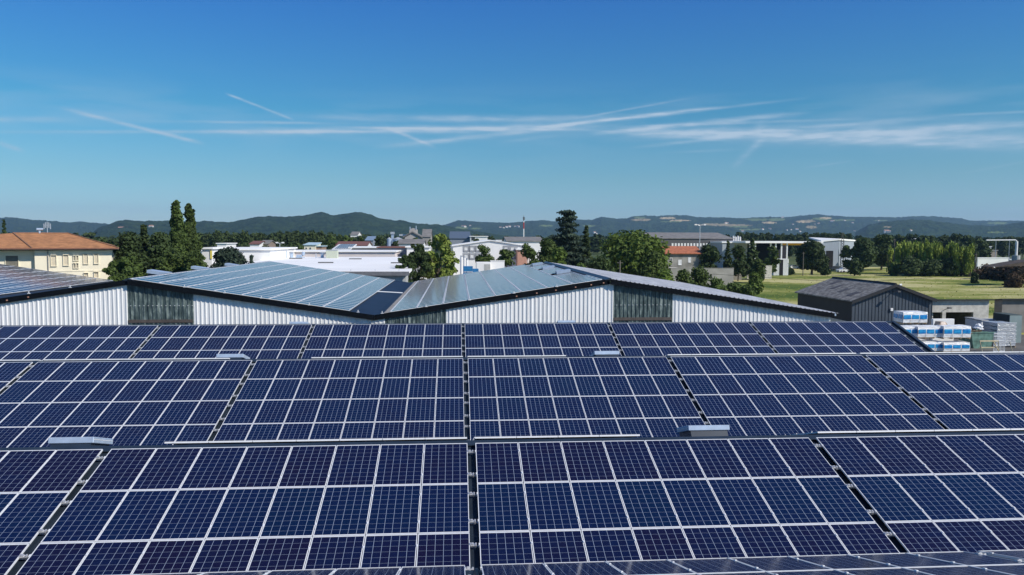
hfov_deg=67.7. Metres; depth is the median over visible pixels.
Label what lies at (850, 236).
broadleaf tree
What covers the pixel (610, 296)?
industrial hall
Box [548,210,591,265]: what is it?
cedar tree
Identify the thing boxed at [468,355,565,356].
solar array
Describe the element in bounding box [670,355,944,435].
solar array
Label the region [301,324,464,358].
solar array
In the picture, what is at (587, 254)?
cedar tree
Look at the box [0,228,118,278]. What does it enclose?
office building
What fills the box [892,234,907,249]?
broadleaf tree
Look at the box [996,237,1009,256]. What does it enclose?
broadleaf tree
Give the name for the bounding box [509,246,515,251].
window
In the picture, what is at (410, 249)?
factory
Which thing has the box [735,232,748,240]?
broadleaf tree
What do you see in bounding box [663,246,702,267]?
house
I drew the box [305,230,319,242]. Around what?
broadleaf tree
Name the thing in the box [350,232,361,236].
workshop
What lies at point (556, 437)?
solar array
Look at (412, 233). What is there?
silo house
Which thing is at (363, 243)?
workshop
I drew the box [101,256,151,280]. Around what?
broadleaf tree
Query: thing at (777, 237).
broadleaf tree
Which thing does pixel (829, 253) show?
doorway
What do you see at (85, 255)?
window
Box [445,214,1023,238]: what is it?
hills
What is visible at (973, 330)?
rubble
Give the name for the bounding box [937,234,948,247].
broadleaf tree
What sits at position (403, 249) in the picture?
factory
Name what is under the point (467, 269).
crate stack
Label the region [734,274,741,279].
shed
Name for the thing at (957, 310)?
garage
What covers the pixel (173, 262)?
broadleaf tree
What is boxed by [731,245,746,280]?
broadleaf tree
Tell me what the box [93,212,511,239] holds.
hills
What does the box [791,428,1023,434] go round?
solar array
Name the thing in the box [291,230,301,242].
broadleaf tree
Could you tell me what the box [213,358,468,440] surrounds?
solar array
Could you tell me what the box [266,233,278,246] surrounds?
broadleaf tree
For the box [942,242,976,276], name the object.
bamboo clump
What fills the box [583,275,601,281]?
solar array
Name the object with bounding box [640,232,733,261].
factory
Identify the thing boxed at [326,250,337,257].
roof screen
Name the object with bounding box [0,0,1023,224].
sky
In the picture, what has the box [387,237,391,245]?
grain silo
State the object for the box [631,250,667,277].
broadleaf tree
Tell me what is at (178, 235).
poplar tree
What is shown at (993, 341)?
trestle
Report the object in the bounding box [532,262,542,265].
roof vent
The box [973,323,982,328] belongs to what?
plastic heap
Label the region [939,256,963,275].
bush
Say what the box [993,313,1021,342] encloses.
container
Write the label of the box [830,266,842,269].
parked car
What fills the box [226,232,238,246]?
broadleaf tree
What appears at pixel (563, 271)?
roof vent
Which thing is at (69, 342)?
solar array
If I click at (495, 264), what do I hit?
yard wall
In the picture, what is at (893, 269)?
bush
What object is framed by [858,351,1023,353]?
solar array
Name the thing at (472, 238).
factory
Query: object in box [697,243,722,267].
broadleaf tree
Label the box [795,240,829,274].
broadleaf tree
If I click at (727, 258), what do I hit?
conifer tree
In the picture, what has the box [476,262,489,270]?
box trailer
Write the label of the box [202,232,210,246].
broadleaf tree
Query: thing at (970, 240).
broadleaf tree
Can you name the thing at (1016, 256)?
pipe tower
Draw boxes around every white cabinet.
[964,317,981,327]
[972,318,995,329]
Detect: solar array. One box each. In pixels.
[0,264,112,294]
[0,325,158,360]
[0,359,42,360]
[0,360,253,447]
[0,362,32,390]
[0,449,102,574]
[16,443,476,574]
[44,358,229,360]
[120,565,473,574]
[130,261,393,310]
[132,325,312,358]
[164,437,466,444]
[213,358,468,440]
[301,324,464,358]
[312,356,462,357]
[390,263,597,311]
[464,323,621,356]
[467,357,707,439]
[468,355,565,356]
[473,434,639,439]
[474,438,899,565]
[480,551,1023,574]
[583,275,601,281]
[610,322,774,355]
[665,353,855,355]
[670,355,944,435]
[751,322,924,353]
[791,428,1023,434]
[816,434,1023,552]
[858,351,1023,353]
[866,354,1023,428]
[978,549,1023,558]
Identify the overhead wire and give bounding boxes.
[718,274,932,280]
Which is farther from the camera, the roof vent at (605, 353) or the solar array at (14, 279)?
the solar array at (14, 279)
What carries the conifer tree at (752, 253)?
on the ground at (792, 260)
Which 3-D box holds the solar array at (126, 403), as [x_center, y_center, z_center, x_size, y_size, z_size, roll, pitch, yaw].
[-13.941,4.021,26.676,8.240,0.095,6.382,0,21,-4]
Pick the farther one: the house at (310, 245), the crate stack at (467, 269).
the house at (310, 245)
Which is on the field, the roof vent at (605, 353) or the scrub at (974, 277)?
the scrub at (974, 277)
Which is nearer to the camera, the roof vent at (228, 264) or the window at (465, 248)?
the roof vent at (228, 264)
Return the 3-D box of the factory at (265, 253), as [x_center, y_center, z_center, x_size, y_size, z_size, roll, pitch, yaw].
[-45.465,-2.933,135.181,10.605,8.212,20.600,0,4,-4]
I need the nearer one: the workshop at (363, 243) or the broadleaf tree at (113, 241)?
the broadleaf tree at (113, 241)
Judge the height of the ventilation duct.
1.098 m
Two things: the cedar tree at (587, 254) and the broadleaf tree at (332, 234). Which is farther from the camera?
the broadleaf tree at (332, 234)
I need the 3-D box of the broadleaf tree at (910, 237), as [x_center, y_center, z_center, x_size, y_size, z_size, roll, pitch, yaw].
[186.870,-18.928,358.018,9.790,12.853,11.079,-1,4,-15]
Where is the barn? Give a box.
[794,277,936,324]
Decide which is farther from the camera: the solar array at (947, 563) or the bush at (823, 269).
the bush at (823, 269)
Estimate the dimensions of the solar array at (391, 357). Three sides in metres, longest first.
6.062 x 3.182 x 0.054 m
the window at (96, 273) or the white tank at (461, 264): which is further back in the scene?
the white tank at (461, 264)
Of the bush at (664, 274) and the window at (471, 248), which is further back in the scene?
the window at (471, 248)
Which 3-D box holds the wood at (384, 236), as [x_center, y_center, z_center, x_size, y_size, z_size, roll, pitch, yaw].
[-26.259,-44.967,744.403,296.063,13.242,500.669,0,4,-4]
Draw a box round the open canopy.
[734,241,822,262]
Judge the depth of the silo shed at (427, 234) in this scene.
300.35 m
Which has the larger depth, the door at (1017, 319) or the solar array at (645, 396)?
the door at (1017, 319)
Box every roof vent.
[48,437,112,446]
[147,269,171,275]
[191,266,207,269]
[216,354,249,358]
[224,263,238,265]
[289,322,309,323]
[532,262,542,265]
[542,265,554,269]
[555,269,570,274]
[556,320,574,322]
[590,351,618,355]
[677,425,729,436]
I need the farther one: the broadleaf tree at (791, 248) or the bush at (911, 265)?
the broadleaf tree at (791, 248)
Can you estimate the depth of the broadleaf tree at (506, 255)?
133.57 m
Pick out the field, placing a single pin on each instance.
(984, 290)
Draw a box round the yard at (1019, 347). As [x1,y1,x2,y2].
[919,335,1023,351]
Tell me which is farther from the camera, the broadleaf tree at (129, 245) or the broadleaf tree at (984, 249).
the broadleaf tree at (984, 249)
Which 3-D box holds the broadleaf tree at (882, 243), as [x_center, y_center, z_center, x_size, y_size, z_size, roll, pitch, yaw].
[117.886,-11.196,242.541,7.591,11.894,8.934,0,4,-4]
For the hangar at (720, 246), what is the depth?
255.89 m
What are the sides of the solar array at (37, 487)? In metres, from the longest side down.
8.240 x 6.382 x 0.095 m
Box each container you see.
[772,259,788,274]
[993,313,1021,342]
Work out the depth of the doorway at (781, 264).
203.74 m
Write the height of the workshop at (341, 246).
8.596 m
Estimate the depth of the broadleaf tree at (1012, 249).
423.88 m
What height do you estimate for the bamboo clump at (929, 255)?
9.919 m
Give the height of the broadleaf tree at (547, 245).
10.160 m
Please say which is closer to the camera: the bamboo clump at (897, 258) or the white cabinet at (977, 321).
the white cabinet at (977, 321)
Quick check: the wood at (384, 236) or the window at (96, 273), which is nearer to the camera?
the window at (96, 273)
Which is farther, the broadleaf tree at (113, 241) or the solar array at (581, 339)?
the broadleaf tree at (113, 241)
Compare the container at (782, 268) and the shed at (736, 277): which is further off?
the container at (782, 268)
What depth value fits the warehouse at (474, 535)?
18.47 m
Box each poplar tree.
[169,200,188,256]
[183,203,199,256]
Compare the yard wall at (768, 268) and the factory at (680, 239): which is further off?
the factory at (680, 239)
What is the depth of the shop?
118.86 m
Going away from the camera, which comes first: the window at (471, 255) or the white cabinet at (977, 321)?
the white cabinet at (977, 321)
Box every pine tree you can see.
[395,255,416,281]
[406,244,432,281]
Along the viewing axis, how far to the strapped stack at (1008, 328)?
70.95 m
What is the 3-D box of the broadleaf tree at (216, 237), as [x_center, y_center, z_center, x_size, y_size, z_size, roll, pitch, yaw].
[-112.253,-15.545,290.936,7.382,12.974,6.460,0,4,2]
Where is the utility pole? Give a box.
[617,260,622,280]
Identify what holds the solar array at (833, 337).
on the warehouse at (474, 535)
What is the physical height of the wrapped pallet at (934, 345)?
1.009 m
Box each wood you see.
[0,231,365,248]
[348,233,591,250]
[589,234,1020,252]
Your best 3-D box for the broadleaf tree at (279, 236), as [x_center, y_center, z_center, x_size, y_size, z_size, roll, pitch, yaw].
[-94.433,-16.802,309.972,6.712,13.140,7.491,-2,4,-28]
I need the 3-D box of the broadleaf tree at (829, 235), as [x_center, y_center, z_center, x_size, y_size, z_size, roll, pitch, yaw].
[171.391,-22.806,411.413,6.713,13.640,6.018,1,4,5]
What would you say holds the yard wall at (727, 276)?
on the field
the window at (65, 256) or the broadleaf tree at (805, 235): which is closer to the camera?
the window at (65, 256)
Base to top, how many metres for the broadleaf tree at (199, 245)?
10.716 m
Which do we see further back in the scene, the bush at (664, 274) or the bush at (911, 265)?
the bush at (911, 265)
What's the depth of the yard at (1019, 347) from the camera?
70.25 m
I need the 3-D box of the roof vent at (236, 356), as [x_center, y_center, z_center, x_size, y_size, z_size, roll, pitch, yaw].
[-11.288,3.052,30.840,1.062,0.602,1.150,0,-14,-4]
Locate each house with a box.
[303,242,321,249]
[316,245,326,249]
[399,227,422,238]
[515,248,526,265]
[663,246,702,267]
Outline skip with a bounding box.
[959,329,994,347]
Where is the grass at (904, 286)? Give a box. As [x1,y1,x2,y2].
[745,272,1020,314]
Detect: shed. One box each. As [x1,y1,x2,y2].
[422,229,432,249]
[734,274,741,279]
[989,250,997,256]
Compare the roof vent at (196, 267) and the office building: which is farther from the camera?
the office building
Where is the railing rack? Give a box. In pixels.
[993,332,1005,351]
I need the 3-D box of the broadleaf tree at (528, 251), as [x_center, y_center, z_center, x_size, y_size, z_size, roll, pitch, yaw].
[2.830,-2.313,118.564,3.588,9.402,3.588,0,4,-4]
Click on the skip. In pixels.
(975, 338)
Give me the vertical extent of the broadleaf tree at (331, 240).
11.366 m
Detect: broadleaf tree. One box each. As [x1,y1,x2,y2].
[93,237,106,242]
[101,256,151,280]
[106,238,118,258]
[113,231,149,274]
[138,224,151,253]
[143,231,176,272]
[155,247,186,272]
[182,251,203,271]
[196,234,208,266]
[197,232,203,249]
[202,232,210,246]
[208,230,225,246]
[223,231,229,242]
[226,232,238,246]
[236,230,250,246]
[249,233,256,241]
[254,232,265,240]
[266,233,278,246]
[275,231,287,246]
[283,231,294,245]
[286,241,304,249]
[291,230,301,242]
[299,232,307,246]
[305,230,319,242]
[317,231,326,243]
[321,234,337,244]
[326,244,334,249]
[327,231,336,237]
[339,235,348,240]
[374,236,385,245]
[391,240,398,245]
[418,234,459,278]
[475,244,494,262]
[496,249,515,267]
[520,243,539,264]
[536,238,557,261]
[551,246,567,264]
[576,262,585,267]
[587,255,615,271]
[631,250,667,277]
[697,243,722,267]
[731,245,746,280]
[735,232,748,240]
[747,259,766,279]
[749,232,759,240]
[758,232,768,240]
[764,245,780,272]
[766,232,773,240]
[772,234,782,240]
[785,233,796,257]
[794,233,803,253]
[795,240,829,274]
[801,232,809,240]
[819,232,827,237]
[826,233,834,237]
[838,232,846,238]
[839,245,850,267]
[846,233,853,239]
[847,237,878,271]
[873,234,893,269]
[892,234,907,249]
[906,234,918,242]
[911,234,929,246]
[928,235,943,245]
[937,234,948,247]
[943,233,965,251]
[959,235,973,245]
[967,237,979,257]
[973,237,992,256]
[985,239,996,249]
[993,238,1000,255]
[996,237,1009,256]
[1006,236,1015,256]
[1018,237,1023,257]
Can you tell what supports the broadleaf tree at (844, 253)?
on the ground at (792, 260)
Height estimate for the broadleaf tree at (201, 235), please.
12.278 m
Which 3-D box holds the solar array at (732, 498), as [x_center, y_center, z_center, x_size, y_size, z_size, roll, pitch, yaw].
[3.435,4.808,15.241,8.240,0.095,6.382,0,21,-4]
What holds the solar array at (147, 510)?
on the warehouse at (474, 535)
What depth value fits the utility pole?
105.31 m
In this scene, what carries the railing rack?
on the yard at (1019, 347)
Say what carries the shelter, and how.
on the ground at (792, 260)
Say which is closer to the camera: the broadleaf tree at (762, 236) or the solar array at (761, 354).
the solar array at (761, 354)
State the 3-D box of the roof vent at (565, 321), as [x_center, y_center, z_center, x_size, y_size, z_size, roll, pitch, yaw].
[3.095,2.281,44.181,1.018,0.589,1.150,0,-14,-4]
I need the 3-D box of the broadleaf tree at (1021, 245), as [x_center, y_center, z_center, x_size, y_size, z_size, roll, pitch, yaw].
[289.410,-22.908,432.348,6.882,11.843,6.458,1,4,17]
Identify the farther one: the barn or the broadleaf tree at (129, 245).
the broadleaf tree at (129, 245)
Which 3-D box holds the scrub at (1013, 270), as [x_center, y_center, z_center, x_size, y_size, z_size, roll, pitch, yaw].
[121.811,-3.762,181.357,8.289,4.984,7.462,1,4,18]
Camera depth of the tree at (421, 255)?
105.59 m
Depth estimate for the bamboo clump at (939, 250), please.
206.63 m
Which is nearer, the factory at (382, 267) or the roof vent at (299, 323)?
the roof vent at (299, 323)
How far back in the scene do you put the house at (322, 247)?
229.21 m
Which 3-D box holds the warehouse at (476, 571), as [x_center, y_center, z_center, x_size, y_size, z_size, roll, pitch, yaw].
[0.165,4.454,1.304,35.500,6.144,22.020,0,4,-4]
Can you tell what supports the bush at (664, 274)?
on the ground at (792, 260)
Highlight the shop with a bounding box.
[202,247,225,267]
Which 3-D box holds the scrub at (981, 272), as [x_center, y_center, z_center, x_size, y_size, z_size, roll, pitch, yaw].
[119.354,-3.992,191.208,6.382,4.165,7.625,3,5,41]
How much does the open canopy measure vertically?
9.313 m
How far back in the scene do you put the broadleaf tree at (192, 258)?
94.53 m
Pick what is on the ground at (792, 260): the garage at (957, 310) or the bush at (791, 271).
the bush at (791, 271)
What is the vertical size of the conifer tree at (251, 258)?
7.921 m
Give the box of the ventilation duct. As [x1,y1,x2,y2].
[296,252,304,257]
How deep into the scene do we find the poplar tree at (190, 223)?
110.98 m
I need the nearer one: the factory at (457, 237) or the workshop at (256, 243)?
the workshop at (256, 243)
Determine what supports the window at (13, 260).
in the office building
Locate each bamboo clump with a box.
[885,240,920,273]
[901,239,933,274]
[917,241,949,275]
[933,241,962,275]
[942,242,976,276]
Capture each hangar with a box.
[710,241,746,267]
[809,232,855,267]
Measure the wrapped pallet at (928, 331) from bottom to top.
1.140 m
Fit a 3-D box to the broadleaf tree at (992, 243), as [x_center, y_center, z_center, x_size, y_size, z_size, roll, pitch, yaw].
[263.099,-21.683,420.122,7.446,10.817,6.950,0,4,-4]
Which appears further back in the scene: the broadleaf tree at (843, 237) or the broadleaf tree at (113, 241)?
the broadleaf tree at (843, 237)
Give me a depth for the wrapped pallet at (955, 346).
67.46 m
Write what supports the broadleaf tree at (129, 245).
on the yard
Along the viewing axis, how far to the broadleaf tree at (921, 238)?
327.62 m
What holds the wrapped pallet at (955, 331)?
on the wrapped pallet at (955, 346)
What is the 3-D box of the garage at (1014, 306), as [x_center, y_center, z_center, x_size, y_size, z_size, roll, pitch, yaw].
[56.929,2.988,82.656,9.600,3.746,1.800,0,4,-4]
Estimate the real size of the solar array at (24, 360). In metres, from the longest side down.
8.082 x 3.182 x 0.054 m
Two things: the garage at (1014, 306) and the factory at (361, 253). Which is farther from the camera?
the factory at (361, 253)
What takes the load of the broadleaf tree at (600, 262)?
on the yard
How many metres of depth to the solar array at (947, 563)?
11.48 m
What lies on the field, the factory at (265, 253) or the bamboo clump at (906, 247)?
the bamboo clump at (906, 247)
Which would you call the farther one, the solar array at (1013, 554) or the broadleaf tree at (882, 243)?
the broadleaf tree at (882, 243)
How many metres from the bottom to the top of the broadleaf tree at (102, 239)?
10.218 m
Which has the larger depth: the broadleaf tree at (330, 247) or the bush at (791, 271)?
the broadleaf tree at (330, 247)
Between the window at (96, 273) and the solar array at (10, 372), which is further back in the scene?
the window at (96, 273)
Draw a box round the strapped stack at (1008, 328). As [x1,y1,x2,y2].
[982,321,1015,346]
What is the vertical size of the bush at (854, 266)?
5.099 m
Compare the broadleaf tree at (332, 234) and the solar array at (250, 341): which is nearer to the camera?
the solar array at (250, 341)
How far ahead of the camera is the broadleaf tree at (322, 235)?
294.01 m
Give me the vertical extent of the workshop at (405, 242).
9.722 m
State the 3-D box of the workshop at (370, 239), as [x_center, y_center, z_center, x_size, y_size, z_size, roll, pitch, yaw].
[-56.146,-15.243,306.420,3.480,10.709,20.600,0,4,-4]
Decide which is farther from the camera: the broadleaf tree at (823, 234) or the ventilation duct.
the broadleaf tree at (823, 234)
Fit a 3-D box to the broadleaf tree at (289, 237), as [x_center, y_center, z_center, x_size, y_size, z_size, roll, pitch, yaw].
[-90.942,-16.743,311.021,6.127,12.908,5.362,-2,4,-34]
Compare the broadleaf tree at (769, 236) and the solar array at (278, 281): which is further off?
the broadleaf tree at (769, 236)
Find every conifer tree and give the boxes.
[2,219,6,233]
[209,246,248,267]
[249,254,254,262]
[723,240,732,267]
[742,239,764,276]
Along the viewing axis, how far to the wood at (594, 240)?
490.19 m
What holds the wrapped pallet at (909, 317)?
on the wrapped pallet
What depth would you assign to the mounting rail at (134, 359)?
30.07 m
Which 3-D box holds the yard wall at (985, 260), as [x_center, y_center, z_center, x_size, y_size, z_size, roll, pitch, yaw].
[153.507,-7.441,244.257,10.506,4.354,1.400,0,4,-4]
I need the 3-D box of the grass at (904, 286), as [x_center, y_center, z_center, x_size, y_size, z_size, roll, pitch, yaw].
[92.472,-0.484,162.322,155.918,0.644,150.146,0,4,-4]
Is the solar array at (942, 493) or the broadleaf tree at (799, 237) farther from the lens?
the broadleaf tree at (799, 237)
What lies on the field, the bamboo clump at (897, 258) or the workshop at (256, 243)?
the bamboo clump at (897, 258)
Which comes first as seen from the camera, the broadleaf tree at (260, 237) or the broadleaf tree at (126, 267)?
the broadleaf tree at (126, 267)
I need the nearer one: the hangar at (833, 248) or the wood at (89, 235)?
the hangar at (833, 248)
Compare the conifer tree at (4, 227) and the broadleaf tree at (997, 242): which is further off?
the broadleaf tree at (997, 242)
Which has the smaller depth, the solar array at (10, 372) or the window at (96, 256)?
the solar array at (10, 372)
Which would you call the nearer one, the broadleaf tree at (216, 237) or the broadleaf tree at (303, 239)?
the broadleaf tree at (216, 237)
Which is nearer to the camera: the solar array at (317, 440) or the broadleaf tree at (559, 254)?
the solar array at (317, 440)
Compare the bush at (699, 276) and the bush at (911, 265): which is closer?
the bush at (699, 276)
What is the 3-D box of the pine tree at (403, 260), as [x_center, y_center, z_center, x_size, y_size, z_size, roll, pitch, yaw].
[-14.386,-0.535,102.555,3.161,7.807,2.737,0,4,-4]
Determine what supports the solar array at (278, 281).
on the industrial hall
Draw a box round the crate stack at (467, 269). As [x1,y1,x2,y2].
[463,266,472,273]
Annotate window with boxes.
[5,255,18,266]
[50,255,56,266]
[63,254,68,265]
[83,253,88,263]
[94,253,98,263]
[94,271,98,277]
[463,246,468,251]
[469,246,474,251]
[469,253,474,258]
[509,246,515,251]
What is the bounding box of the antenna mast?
[43,222,50,231]
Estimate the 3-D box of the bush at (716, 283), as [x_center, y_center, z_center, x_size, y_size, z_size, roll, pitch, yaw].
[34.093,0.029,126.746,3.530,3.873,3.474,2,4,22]
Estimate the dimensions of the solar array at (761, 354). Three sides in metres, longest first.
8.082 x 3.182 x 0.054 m
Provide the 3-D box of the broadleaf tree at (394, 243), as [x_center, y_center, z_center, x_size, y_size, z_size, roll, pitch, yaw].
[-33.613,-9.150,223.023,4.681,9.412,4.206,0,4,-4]
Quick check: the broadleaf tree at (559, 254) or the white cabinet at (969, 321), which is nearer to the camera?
the white cabinet at (969, 321)
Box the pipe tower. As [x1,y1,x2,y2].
[986,239,1019,260]
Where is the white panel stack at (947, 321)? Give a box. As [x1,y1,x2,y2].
[929,319,953,340]
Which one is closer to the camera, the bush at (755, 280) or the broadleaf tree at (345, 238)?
the bush at (755, 280)
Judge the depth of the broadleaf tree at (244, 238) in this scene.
273.82 m
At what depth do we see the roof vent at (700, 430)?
18.93 m
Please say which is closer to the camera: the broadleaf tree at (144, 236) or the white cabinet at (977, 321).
the white cabinet at (977, 321)
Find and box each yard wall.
[490,260,504,269]
[670,268,733,284]
[747,265,771,278]
[975,257,1007,268]
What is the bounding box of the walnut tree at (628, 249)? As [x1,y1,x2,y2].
[598,229,672,274]
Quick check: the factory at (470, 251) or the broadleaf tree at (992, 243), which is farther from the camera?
the broadleaf tree at (992, 243)
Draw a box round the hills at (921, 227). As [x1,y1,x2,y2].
[855,219,1023,237]
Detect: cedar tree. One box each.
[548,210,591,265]
[581,225,592,267]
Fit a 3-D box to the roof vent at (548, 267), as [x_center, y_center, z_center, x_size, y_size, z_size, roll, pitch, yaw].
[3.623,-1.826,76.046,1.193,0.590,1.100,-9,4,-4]
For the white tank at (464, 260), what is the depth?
125.59 m
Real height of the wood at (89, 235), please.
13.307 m
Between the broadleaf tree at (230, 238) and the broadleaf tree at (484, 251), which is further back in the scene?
the broadleaf tree at (230, 238)
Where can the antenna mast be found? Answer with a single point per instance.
(44, 226)
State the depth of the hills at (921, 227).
2889.18 m
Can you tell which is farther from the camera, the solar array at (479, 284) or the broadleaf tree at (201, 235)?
the broadleaf tree at (201, 235)
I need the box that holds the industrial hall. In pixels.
[0,261,835,324]
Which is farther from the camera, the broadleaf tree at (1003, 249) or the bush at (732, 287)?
the broadleaf tree at (1003, 249)
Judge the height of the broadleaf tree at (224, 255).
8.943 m
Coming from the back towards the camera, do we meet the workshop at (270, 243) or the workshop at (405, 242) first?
the workshop at (270, 243)
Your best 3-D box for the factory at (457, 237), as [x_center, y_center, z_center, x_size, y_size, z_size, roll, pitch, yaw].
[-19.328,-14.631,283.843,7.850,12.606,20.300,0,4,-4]
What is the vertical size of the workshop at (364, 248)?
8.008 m
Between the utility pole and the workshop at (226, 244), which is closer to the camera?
the utility pole
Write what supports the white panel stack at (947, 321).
on the yard at (1019, 347)
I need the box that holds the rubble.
[971,328,981,333]
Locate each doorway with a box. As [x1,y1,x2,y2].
[779,260,782,274]
[826,251,832,267]
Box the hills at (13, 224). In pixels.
[0,217,108,235]
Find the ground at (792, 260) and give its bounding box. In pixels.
[431,247,1023,278]
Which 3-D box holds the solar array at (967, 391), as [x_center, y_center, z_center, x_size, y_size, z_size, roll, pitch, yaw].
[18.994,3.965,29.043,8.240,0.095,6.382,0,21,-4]
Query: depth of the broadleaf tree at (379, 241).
236.50 m
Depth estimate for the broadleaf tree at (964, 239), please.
339.78 m
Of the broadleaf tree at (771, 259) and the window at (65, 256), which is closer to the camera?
the window at (65, 256)
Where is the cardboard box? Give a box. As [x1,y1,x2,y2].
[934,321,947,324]
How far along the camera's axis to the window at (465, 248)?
161.45 m
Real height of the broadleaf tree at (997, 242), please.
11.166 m
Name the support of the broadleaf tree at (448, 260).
on the yard
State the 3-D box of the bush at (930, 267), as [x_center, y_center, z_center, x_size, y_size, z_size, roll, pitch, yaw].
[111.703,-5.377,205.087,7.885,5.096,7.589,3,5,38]
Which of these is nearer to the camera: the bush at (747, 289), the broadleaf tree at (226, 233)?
the bush at (747, 289)
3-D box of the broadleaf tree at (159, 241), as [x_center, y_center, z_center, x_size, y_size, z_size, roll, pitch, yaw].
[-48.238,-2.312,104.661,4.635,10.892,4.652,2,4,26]
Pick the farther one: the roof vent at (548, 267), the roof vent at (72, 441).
the roof vent at (548, 267)
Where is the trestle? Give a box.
[979,340,1012,351]
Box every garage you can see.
[932,299,994,324]
[994,299,1023,332]
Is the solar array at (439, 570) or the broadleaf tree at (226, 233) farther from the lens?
the broadleaf tree at (226, 233)
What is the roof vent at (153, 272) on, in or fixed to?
on the industrial hall
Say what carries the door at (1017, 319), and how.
in the container at (1012, 318)
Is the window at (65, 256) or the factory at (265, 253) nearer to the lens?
the window at (65, 256)
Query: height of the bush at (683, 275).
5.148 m
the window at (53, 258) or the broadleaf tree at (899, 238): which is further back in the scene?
the broadleaf tree at (899, 238)
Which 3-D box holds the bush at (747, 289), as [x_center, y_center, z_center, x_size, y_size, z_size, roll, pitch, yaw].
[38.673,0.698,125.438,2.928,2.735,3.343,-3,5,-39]
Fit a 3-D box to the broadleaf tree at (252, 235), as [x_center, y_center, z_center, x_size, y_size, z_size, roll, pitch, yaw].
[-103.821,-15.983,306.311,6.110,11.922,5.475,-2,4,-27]
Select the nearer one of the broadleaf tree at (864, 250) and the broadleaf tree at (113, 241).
the broadleaf tree at (113, 241)
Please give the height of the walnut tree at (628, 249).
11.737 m
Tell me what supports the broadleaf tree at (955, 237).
on the ground at (792, 260)
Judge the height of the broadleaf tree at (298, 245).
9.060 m
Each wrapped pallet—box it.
[893,311,927,323]
[901,325,917,336]
[911,325,941,338]
[921,340,941,350]
[937,325,970,338]
[937,341,969,351]
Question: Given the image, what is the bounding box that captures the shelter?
[983,259,1023,271]
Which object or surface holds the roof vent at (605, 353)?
on the warehouse at (474, 535)
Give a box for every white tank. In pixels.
[460,255,462,273]
[463,256,465,265]
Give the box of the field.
[733,267,1023,334]
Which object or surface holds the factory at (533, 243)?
on the ground at (792, 260)
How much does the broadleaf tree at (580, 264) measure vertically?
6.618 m
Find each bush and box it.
[656,269,674,280]
[675,269,693,283]
[690,266,711,286]
[707,276,727,290]
[725,281,741,292]
[736,284,756,295]
[748,271,764,294]
[788,267,794,274]
[816,263,831,274]
[846,258,863,275]
[888,262,901,275]
[897,255,922,275]
[920,258,944,275]
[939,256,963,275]
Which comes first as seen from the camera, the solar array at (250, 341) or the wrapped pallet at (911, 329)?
the solar array at (250, 341)
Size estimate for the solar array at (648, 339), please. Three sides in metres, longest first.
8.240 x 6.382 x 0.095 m
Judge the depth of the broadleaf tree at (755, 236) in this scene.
420.86 m
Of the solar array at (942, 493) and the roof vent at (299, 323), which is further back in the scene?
the roof vent at (299, 323)
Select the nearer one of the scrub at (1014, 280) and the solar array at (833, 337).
the solar array at (833, 337)
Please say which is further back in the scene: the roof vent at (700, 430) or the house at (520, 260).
the house at (520, 260)
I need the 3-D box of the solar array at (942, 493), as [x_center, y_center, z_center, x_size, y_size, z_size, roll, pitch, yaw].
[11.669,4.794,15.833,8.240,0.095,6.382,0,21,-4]
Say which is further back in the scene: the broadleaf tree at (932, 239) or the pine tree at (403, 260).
the broadleaf tree at (932, 239)
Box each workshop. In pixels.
[216,243,236,246]
[249,241,264,246]
[262,240,276,246]
[332,244,356,249]
[335,241,371,245]
[348,246,378,249]
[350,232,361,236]
[365,236,375,245]
[398,239,425,245]
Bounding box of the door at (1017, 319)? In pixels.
[1009,315,1021,342]
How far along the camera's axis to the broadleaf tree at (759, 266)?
168.61 m
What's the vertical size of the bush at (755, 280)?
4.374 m
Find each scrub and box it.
[970,272,979,282]
[973,263,995,279]
[986,266,1012,279]
[1002,266,1023,278]
[1002,272,1023,287]
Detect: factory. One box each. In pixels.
[230,247,297,261]
[245,257,421,281]
[294,250,400,256]
[376,246,406,256]
[405,246,430,278]
[449,231,470,254]
[452,240,529,274]
[469,236,487,241]
[502,237,541,259]
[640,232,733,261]
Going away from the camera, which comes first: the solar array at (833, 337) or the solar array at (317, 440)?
the solar array at (317, 440)
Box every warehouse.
[0,321,1023,574]
[465,555,1013,574]

